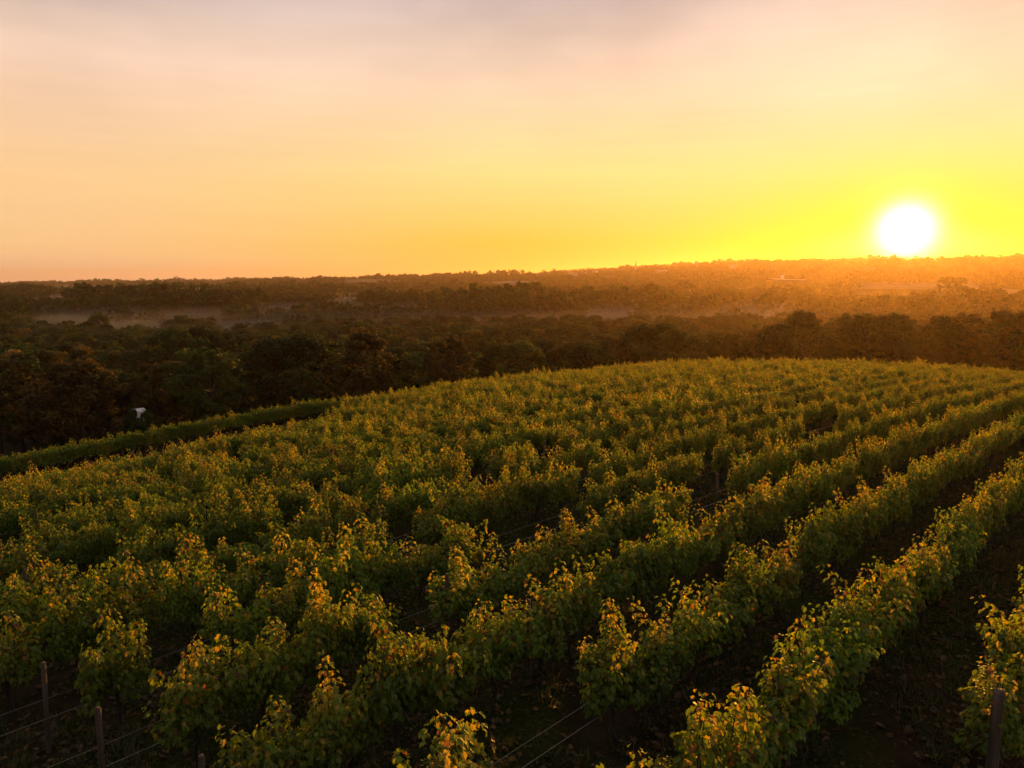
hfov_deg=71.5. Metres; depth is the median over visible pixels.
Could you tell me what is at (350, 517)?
grapevine
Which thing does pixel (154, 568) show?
grapevine
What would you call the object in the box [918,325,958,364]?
broadleaf tree
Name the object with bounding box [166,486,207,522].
grapevine
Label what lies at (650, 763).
grapevine
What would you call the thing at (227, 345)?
broadleaf tree
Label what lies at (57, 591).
wooden post
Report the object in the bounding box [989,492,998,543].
wooden post
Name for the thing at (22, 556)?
grapevine
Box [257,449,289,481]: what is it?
grapevine
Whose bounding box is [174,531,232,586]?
grapevine
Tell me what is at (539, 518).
wooden post
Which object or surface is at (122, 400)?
broadleaf tree
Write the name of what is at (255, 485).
grapevine
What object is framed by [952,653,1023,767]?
grapevine
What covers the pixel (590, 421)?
grapevine
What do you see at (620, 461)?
grapevine
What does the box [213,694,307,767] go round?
grapevine
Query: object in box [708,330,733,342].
broadleaf tree
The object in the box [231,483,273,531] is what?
grapevine
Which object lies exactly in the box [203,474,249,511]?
grapevine
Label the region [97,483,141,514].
grapevine
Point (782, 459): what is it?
grapevine
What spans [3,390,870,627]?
trellis wire
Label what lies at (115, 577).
grapevine
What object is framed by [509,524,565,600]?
grapevine
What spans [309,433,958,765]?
trellis wire
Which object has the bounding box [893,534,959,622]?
grapevine
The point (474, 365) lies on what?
broadleaf tree
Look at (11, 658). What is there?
grapevine
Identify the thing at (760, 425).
grapevine
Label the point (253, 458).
grapevine
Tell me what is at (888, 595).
grapevine
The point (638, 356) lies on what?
broadleaf tree
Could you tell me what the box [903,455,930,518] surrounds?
grapevine
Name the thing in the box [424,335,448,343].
broadleaf tree
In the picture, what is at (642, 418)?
grapevine
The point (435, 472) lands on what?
grapevine
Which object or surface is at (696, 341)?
broadleaf tree
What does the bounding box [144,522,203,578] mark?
grapevine
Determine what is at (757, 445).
grapevine
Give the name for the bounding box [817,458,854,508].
grapevine
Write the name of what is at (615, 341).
broadleaf tree
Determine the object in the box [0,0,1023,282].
sky
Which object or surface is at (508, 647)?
grapevine
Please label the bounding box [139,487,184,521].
grapevine
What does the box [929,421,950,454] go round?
grapevine
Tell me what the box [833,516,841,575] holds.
wooden post
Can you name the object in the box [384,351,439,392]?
broadleaf tree
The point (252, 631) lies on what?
grapevine
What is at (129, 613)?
grapevine
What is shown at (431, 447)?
grapevine
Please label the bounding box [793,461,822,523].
grapevine
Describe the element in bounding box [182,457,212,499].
grapevine
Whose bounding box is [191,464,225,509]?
grapevine
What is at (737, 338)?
broadleaf tree
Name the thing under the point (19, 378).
broadleaf tree
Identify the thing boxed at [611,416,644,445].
grapevine
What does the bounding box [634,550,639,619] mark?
wooden post
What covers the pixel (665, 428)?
grapevine
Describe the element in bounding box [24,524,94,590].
grapevine
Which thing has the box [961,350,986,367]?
broadleaf tree
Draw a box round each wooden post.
[23,569,28,620]
[34,510,37,525]
[41,661,51,753]
[55,585,62,641]
[95,706,105,767]
[198,754,204,767]
[259,509,262,550]
[445,573,448,643]
[526,598,531,677]
[537,476,540,520]
[543,440,545,468]
[580,450,581,483]
[612,510,616,562]
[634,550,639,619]
[660,618,669,702]
[714,473,717,518]
[783,666,789,765]
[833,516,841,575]
[885,577,894,652]
[954,449,959,489]
[985,687,1005,767]
[989,431,996,465]
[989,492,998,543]
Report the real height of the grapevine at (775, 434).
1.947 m
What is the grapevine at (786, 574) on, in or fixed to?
on the ground at (864, 738)
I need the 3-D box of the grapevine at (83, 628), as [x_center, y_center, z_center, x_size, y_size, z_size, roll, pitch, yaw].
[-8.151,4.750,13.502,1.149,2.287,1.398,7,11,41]
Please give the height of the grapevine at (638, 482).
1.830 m
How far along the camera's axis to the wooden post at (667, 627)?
11.66 m
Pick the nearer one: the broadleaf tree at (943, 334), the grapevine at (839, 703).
the grapevine at (839, 703)
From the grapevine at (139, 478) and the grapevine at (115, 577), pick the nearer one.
the grapevine at (115, 577)
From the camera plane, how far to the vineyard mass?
45.29 m
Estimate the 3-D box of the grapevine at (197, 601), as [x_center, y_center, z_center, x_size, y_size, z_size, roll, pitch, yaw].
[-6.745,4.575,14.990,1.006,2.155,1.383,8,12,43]
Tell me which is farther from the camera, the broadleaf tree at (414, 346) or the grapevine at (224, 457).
the broadleaf tree at (414, 346)
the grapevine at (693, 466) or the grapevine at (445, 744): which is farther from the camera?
the grapevine at (693, 466)
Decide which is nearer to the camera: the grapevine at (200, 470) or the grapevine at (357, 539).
the grapevine at (357, 539)
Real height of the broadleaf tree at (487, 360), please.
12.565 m
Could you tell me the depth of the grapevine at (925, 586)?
13.91 m
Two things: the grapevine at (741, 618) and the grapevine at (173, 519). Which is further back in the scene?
the grapevine at (173, 519)
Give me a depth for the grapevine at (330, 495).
21.90 m
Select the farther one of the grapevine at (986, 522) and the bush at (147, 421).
the bush at (147, 421)
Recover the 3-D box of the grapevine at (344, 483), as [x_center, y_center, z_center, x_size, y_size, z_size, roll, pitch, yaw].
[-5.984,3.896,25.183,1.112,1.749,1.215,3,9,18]
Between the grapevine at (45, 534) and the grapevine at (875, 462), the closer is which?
the grapevine at (45, 534)
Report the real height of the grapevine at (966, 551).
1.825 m
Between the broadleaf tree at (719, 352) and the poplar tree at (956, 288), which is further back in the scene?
the poplar tree at (956, 288)
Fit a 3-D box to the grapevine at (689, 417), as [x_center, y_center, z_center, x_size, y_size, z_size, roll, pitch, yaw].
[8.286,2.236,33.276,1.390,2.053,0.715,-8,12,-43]
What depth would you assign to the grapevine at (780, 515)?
19.52 m
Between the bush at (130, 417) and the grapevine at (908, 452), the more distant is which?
the bush at (130, 417)
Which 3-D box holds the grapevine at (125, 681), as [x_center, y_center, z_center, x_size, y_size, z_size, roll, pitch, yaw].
[-6.620,4.801,11.827,1.293,2.196,1.345,-8,11,-43]
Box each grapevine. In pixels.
[0,476,32,535]
[0,495,40,543]
[0,521,34,575]
[0,537,46,598]
[0,570,31,647]
[0,581,20,619]
[0,610,45,713]
[7,545,77,617]
[12,472,50,513]
[17,565,81,651]
[18,510,67,546]
[24,520,73,568]
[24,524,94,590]
[32,479,64,519]
[35,479,78,529]
[36,575,117,679]
[48,479,73,501]
[52,502,109,564]
[57,488,104,547]
[61,473,95,505]
[62,482,105,517]
[66,556,139,626]
[69,470,103,489]
[74,604,157,727]
[85,514,142,572]
[86,466,126,502]
[93,549,173,662]
[96,474,136,508]
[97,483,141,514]
[101,495,133,530]
[111,497,161,535]
[115,525,164,575]
[118,465,157,487]
[124,505,173,556]
[125,553,193,617]
[127,479,170,510]
[128,466,162,497]
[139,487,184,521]
[141,634,237,762]
[144,497,185,530]
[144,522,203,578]
[151,495,207,543]
[154,551,224,642]
[160,474,198,499]
[164,468,193,492]
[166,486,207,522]
[172,450,197,483]
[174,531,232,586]
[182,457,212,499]
[188,505,245,553]
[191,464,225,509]
[194,449,220,472]
[197,582,270,664]
[201,462,235,505]
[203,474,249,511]
[203,480,246,530]
[211,457,252,487]
[211,548,270,613]
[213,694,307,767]
[216,450,238,478]
[219,537,279,587]
[222,616,301,728]
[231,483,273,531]
[236,494,284,544]
[237,444,271,471]
[240,461,275,486]
[246,464,280,511]
[256,515,311,564]
[256,556,332,641]
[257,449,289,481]
[257,526,321,594]
[264,479,311,530]
[268,451,296,481]
[271,466,309,497]
[275,445,312,485]
[275,650,373,767]
[280,441,306,460]
[280,562,357,693]
[287,460,332,497]
[290,487,344,551]
[292,480,332,513]
[295,526,350,591]
[297,445,325,472]
[299,458,328,482]
[306,478,352,526]
[312,522,380,628]
[314,436,340,479]
[319,433,351,457]
[324,470,360,511]
[326,456,364,484]
[327,443,355,475]
[331,583,401,679]
[334,491,386,546]
[336,433,359,461]
[341,511,393,571]
[342,483,381,514]
[343,444,377,481]
[344,518,406,612]
[349,436,375,470]
[352,611,462,754]
[353,418,382,459]
[353,458,393,494]
[365,458,402,511]
[368,480,408,544]
[369,438,404,461]
[374,442,400,472]
[376,427,405,447]
[379,448,409,479]
[380,454,425,512]
[388,432,421,451]
[388,536,447,601]
[389,478,438,533]
[391,436,422,465]
[392,419,419,444]
[392,707,496,767]
[395,437,431,480]
[403,618,499,728]
[411,425,429,437]
[411,494,459,548]
[414,427,437,450]
[415,453,451,490]
[418,476,460,513]
[419,435,440,465]
[425,545,493,637]
[426,443,455,477]
[426,481,482,532]
[428,433,454,452]
[428,435,458,459]
[434,514,497,575]
[438,442,473,483]
[442,462,483,510]
[445,416,467,446]
[446,439,479,469]
[450,427,476,455]
[458,595,525,698]
[464,410,489,444]
[464,429,492,476]
[468,544,527,617]
[469,474,511,536]
[471,431,502,452]
[476,405,501,437]
[481,448,512,478]
[482,427,508,467]
[488,424,517,445]
[495,447,527,501]
[496,460,535,527]
[500,417,530,441]
[500,440,536,468]
[503,428,528,455]
[507,570,567,674]
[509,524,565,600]
[515,414,547,449]
[515,463,555,520]
[517,413,547,429]
[519,440,550,480]
[533,558,602,653]
[534,422,558,458]
[535,411,565,433]
[539,443,569,490]
[543,452,582,510]
[546,508,594,586]
[551,422,570,449]
[555,439,588,485]
[557,421,580,458]
[559,420,587,439]
[571,437,602,477]
[571,550,638,632]
[575,597,655,743]
[576,477,614,523]
[576,505,622,570]
[577,423,606,448]
[580,413,601,440]
[587,448,620,492]
[589,418,616,455]
[593,407,615,431]
[593,465,633,520]
[593,492,644,559]
[606,408,631,446]
[608,443,633,477]
[610,429,636,457]
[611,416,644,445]
[616,527,684,618]
[620,414,656,435]
[620,465,652,514]
[621,485,671,549]
[623,596,688,713]
[626,743,705,767]
[627,440,656,474]
[629,426,654,463]
[640,414,660,451]
[641,434,668,469]
[642,414,670,435]
[642,451,669,497]
[648,509,697,601]
[653,470,693,535]
[655,578,732,682]
[656,414,675,444]
[657,429,682,470]
[663,452,689,492]
[665,684,766,767]
[669,414,694,443]
[673,447,704,494]
[674,520,720,587]
[675,429,701,460]
[682,410,697,435]
[683,425,707,461]
[688,412,709,433]
[693,501,748,575]
[694,574,757,660]
[702,422,723,461]
[706,406,721,432]
[711,433,734,483]
[712,409,729,446]
[714,683,805,767]
[715,489,762,556]
[718,433,746,470]
[722,539,781,640]
[725,450,760,500]
[727,416,752,441]
[731,451,765,501]
[736,408,756,449]
[736,470,776,550]
[746,428,771,457]
[749,412,774,441]
[752,537,802,620]
[756,435,781,495]
[756,615,835,763]
[759,423,790,451]
[762,403,776,433]
[762,477,792,539]
[772,430,796,489]
[772,620,885,725]
[775,414,794,447]
[775,459,810,531]
[784,514,837,590]
[785,432,808,479]
[789,410,805,448]
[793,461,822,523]
[797,438,818,474]
[801,597,882,696]
[807,464,841,516]
[809,430,828,473]
[809,496,867,577]
[816,563,913,677]
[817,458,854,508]
[823,427,841,468]
[831,486,870,567]
[832,424,857,461]
[835,441,860,499]
[843,417,860,458]
[846,419,876,451]
[851,475,888,556]
[853,434,875,492]
[856,436,879,486]
[860,484,909,544]
[864,550,921,658]
[868,406,886,441]
[870,437,894,483]
[871,546,952,633]
[875,466,911,533]
[880,438,900,476]
[887,422,907,474]
[892,470,917,526]
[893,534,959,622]
[901,421,919,471]
[901,523,959,606]
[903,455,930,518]
[909,418,926,463]
[911,420,937,462]
[912,456,939,512]
[915,413,939,457]
[923,447,947,505]
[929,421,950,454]
[933,447,957,498]
[934,504,983,576]
[935,444,969,490]
[935,517,986,591]
[950,442,984,486]
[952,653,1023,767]
[953,491,993,548]
[958,435,986,483]
[961,434,992,478]
[968,422,993,472]
[970,595,1023,660]
[975,477,1015,544]
[975,607,1023,706]
[976,422,1000,467]
[976,476,1008,554]
[984,423,1008,460]
[986,463,1022,535]
[991,419,1009,461]
[998,472,1023,527]
[1003,459,1023,518]
[1007,456,1023,511]
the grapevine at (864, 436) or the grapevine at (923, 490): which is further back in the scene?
the grapevine at (864, 436)
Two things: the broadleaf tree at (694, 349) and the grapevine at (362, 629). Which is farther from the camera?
the broadleaf tree at (694, 349)
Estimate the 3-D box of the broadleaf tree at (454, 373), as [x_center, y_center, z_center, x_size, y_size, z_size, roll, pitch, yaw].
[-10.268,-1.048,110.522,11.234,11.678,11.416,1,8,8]
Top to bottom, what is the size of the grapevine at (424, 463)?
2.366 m
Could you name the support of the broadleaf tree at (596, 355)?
on the ground at (864, 738)
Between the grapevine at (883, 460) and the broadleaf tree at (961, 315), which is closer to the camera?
the grapevine at (883, 460)
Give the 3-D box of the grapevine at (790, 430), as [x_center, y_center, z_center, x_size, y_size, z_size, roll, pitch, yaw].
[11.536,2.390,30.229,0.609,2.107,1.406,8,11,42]
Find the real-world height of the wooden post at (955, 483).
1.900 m
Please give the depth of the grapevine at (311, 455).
31.26 m
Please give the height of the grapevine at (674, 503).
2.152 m
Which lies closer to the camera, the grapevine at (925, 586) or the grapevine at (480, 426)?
the grapevine at (925, 586)
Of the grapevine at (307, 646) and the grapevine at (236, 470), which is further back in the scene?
the grapevine at (236, 470)
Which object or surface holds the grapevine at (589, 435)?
on the ground at (864, 738)
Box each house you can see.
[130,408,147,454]
[657,269,667,272]
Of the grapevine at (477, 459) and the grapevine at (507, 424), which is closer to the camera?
the grapevine at (477, 459)
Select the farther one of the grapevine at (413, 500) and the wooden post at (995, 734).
the grapevine at (413, 500)
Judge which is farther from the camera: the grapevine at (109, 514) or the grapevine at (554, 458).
the grapevine at (554, 458)
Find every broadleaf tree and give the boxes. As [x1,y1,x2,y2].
[0,342,110,468]
[0,343,76,463]
[0,349,53,474]
[14,355,126,463]
[51,368,134,452]
[54,351,71,361]
[64,354,100,363]
[84,373,164,453]
[91,355,112,369]
[121,360,198,447]
[133,327,215,386]
[143,344,162,354]
[160,358,216,441]
[161,346,250,437]
[163,324,238,361]
[206,377,249,429]
[209,333,248,356]
[215,356,274,431]
[228,335,327,426]
[247,330,348,421]
[261,391,278,425]
[278,368,321,420]
[308,341,352,402]
[326,327,396,399]
[359,346,421,392]
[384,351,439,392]
[402,339,431,353]
[413,339,480,388]
[421,337,472,384]
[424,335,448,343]
[429,336,448,342]
[470,363,491,380]
[474,343,518,379]
[475,336,505,353]
[476,340,496,355]
[488,340,557,377]
[504,336,533,343]
[508,343,535,373]
[523,339,569,373]
[546,342,594,371]
[547,345,573,370]
[569,347,605,367]
[575,340,617,370]
[582,343,600,363]
[586,333,618,344]
[603,336,633,365]
[613,323,669,364]
[613,344,644,363]
[638,322,690,362]
[669,333,709,361]
[689,342,723,361]
[702,332,726,343]
[706,333,736,360]
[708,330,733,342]
[723,334,750,360]
[736,330,767,360]
[747,326,781,357]
[755,323,796,360]
[775,309,826,360]
[781,330,809,360]
[812,330,838,360]
[813,326,835,359]
[822,337,850,360]
[823,316,860,330]
[829,335,870,361]
[833,313,877,359]
[841,315,894,360]
[852,314,912,362]
[853,322,906,362]
[871,312,917,363]
[890,330,930,363]
[909,315,975,365]
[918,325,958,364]
[921,336,951,365]
[942,315,983,365]
[945,332,989,367]
[956,312,981,358]
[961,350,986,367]
[972,326,1021,370]
[973,309,1023,368]
[973,326,993,367]
[981,315,1023,369]
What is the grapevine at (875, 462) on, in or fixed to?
on the ground at (864, 738)
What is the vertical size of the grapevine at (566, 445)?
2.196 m
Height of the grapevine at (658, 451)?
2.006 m
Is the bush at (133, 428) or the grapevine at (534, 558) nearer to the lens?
the grapevine at (534, 558)
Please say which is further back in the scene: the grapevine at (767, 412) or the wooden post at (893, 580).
the grapevine at (767, 412)
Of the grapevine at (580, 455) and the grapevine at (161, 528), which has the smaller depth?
the grapevine at (161, 528)
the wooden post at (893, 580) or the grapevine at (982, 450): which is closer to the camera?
the wooden post at (893, 580)
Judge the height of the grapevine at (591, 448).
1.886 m
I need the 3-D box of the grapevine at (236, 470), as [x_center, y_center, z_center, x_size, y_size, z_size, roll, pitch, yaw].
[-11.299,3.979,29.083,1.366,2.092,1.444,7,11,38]
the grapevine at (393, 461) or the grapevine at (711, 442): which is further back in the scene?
the grapevine at (711, 442)
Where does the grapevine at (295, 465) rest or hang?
on the ground at (864, 738)
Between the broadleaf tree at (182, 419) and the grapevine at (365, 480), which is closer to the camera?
the grapevine at (365, 480)
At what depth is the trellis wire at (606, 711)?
10.04 m
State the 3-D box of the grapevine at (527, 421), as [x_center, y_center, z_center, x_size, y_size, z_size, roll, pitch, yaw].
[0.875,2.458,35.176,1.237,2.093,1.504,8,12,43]
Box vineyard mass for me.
[0,356,1023,767]
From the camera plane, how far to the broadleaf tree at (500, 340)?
220.57 m
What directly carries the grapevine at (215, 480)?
on the ground at (864, 738)
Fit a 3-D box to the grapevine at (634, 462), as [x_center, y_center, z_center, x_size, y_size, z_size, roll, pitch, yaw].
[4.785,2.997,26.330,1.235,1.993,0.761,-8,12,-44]
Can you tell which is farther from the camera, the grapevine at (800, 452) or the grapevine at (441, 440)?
the grapevine at (441, 440)
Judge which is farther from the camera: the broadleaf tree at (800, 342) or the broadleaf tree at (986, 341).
the broadleaf tree at (800, 342)
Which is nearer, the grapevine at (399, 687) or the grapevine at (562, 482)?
the grapevine at (399, 687)
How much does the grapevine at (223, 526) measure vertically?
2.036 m
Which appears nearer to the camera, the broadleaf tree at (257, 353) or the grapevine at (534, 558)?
the grapevine at (534, 558)
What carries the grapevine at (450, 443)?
on the ground at (864, 738)
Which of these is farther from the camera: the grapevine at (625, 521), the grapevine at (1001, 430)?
the grapevine at (1001, 430)
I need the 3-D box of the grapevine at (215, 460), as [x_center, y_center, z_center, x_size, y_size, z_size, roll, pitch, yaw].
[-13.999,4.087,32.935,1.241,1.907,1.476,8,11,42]
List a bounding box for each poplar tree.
[935,277,945,296]
[942,277,950,295]
[947,277,958,293]
[954,277,963,295]
[958,278,967,296]
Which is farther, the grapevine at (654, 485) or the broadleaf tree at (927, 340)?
the broadleaf tree at (927, 340)
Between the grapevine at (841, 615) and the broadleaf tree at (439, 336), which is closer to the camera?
the grapevine at (841, 615)
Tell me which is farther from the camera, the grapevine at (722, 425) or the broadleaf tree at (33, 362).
the broadleaf tree at (33, 362)
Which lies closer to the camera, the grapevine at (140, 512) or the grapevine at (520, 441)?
the grapevine at (140, 512)
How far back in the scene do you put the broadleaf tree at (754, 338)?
167.88 m
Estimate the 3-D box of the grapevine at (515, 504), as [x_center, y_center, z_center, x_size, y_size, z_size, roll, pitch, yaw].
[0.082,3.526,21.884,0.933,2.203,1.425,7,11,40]
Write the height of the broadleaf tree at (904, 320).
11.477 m
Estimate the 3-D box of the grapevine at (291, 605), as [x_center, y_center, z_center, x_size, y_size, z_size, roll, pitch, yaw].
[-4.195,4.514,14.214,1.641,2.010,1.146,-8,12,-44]
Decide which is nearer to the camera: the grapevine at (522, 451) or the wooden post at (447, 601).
the wooden post at (447, 601)
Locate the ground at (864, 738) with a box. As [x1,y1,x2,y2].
[0,260,1023,767]
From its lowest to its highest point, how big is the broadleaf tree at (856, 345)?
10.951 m
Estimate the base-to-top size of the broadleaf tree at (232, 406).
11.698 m
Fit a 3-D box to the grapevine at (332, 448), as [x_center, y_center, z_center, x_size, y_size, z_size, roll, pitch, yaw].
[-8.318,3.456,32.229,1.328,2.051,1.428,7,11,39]
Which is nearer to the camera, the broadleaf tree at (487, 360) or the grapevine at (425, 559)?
the grapevine at (425, 559)
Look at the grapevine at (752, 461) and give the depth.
23.59 m
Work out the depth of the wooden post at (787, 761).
10.15 m
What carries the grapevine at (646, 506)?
on the ground at (864, 738)
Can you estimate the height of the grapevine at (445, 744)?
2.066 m
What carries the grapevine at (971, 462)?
on the ground at (864, 738)
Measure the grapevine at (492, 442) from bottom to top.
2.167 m
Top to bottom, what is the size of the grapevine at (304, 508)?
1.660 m
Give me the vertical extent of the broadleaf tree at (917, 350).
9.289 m
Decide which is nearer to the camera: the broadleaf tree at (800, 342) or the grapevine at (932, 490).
the grapevine at (932, 490)
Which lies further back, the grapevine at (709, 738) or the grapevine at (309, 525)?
the grapevine at (309, 525)
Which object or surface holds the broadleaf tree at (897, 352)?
on the ground at (864, 738)
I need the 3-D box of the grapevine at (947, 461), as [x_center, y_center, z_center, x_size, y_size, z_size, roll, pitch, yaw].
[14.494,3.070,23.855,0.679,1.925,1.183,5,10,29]
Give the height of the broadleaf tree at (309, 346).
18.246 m
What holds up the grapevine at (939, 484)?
on the ground at (864, 738)
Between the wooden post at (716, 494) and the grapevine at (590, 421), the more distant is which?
the grapevine at (590, 421)
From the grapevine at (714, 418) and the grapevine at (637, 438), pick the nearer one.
the grapevine at (637, 438)
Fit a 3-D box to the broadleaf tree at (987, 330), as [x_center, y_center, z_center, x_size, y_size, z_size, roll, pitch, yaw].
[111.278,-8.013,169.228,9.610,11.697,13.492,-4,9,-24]
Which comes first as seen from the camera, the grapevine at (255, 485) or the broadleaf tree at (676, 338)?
the grapevine at (255, 485)
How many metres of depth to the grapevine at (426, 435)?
33.22 m
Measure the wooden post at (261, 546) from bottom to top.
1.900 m
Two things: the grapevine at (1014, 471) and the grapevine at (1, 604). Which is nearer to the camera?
the grapevine at (1, 604)
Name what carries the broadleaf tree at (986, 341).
on the ground at (864, 738)
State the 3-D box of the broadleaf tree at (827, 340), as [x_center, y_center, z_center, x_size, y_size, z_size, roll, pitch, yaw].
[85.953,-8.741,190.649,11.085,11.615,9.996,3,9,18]
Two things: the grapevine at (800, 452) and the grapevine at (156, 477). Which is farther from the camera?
the grapevine at (156, 477)
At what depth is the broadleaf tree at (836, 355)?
162.23 m
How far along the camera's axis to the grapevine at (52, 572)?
16.79 m
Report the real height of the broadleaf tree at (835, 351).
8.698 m
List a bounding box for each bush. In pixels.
[118,408,146,455]
[127,420,149,453]
[134,409,161,453]
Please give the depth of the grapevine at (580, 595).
13.31 m
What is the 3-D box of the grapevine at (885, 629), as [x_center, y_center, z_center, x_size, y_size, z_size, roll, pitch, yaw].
[6.170,4.219,12.506,1.520,2.193,1.357,3,9,18]
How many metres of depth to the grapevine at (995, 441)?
28.20 m
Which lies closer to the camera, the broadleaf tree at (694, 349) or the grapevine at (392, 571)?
the grapevine at (392, 571)
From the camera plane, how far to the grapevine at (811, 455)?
26.34 m
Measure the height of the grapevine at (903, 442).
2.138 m
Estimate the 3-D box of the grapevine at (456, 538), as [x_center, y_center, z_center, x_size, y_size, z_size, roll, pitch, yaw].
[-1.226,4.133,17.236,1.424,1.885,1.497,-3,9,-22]
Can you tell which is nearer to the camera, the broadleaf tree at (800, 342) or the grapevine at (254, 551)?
the grapevine at (254, 551)
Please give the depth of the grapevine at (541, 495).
22.29 m
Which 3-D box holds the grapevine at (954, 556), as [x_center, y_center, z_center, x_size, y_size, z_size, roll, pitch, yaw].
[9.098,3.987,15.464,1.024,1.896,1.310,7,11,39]
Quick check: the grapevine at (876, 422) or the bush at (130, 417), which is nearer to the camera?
the grapevine at (876, 422)
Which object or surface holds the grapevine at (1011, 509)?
on the ground at (864, 738)
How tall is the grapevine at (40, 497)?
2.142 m
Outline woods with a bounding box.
[0,252,1023,391]
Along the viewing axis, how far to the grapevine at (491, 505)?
20.92 m
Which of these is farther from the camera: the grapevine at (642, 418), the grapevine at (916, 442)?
the grapevine at (642, 418)
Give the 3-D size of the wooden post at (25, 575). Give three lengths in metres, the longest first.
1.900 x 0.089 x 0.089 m
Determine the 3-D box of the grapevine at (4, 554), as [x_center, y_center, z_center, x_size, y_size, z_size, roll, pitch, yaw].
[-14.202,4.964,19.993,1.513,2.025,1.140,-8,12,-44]
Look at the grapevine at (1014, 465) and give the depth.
22.26 m
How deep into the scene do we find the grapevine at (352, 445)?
32.86 m
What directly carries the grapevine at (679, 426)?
on the ground at (864, 738)
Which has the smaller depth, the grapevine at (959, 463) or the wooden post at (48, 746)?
the wooden post at (48, 746)
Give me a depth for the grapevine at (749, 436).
32.63 m
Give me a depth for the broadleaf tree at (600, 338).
227.69 m
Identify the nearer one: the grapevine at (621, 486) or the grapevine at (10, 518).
the grapevine at (621, 486)
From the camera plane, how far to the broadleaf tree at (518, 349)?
130.69 m
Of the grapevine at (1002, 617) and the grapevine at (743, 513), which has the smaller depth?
the grapevine at (1002, 617)
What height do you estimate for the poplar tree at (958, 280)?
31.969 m
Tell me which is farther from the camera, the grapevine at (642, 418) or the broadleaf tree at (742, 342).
the broadleaf tree at (742, 342)
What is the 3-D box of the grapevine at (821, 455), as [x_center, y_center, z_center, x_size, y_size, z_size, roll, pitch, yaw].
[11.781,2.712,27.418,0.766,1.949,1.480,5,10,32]
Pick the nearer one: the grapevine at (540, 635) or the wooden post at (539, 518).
the grapevine at (540, 635)
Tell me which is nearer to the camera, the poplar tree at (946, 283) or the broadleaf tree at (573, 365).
the broadleaf tree at (573, 365)
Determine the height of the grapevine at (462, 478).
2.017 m
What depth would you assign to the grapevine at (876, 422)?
31.72 m
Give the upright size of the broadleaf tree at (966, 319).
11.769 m
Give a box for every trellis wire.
[0,407,913,736]
[0,408,889,715]
[1,400,892,682]
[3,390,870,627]
[18,436,730,659]
[48,445,838,767]
[105,415,943,766]
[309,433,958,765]
[488,499,902,767]
[522,453,991,767]
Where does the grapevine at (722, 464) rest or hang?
on the ground at (864, 738)
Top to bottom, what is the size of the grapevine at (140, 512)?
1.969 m
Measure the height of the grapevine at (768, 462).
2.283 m
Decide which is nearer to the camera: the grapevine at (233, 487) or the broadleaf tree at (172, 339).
the grapevine at (233, 487)
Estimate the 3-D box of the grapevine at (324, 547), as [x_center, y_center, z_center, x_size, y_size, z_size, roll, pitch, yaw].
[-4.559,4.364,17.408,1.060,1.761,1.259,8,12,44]
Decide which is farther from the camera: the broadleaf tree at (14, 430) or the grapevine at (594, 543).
the broadleaf tree at (14, 430)
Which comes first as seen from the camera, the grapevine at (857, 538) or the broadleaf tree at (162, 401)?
the grapevine at (857, 538)
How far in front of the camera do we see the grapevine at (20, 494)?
27.53 m
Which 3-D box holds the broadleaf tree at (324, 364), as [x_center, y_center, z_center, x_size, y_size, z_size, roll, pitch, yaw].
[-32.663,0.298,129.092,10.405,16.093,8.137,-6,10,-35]
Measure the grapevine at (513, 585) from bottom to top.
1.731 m
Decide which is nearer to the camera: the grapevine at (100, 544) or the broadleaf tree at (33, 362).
the grapevine at (100, 544)
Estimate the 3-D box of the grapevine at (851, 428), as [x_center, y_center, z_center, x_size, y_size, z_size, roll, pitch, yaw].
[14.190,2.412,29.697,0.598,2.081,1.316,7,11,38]
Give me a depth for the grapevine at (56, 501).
26.48 m
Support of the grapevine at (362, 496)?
on the ground at (864, 738)
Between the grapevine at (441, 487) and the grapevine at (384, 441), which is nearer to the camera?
the grapevine at (441, 487)
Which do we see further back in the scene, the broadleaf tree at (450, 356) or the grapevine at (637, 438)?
the broadleaf tree at (450, 356)
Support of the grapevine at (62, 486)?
on the ground at (864, 738)
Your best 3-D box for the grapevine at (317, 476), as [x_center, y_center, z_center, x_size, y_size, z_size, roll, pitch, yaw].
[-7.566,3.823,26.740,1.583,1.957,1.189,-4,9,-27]
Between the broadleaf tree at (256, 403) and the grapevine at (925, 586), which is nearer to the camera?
the grapevine at (925, 586)
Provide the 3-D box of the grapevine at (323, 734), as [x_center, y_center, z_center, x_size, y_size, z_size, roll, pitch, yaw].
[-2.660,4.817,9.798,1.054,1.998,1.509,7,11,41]
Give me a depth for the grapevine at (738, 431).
31.53 m
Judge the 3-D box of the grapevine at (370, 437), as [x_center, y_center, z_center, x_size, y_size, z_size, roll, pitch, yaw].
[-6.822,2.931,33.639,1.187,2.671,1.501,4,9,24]
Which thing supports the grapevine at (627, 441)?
on the ground at (864, 738)
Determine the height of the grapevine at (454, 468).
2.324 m
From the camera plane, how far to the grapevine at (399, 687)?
10.30 m
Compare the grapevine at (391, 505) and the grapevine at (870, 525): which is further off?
the grapevine at (391, 505)
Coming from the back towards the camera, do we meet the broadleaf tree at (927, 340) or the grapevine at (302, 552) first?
the broadleaf tree at (927, 340)
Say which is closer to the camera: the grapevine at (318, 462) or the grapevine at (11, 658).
the grapevine at (11, 658)
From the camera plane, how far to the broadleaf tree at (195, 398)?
102.57 m
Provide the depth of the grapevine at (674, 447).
27.81 m
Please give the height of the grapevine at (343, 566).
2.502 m
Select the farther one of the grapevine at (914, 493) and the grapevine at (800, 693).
the grapevine at (914, 493)

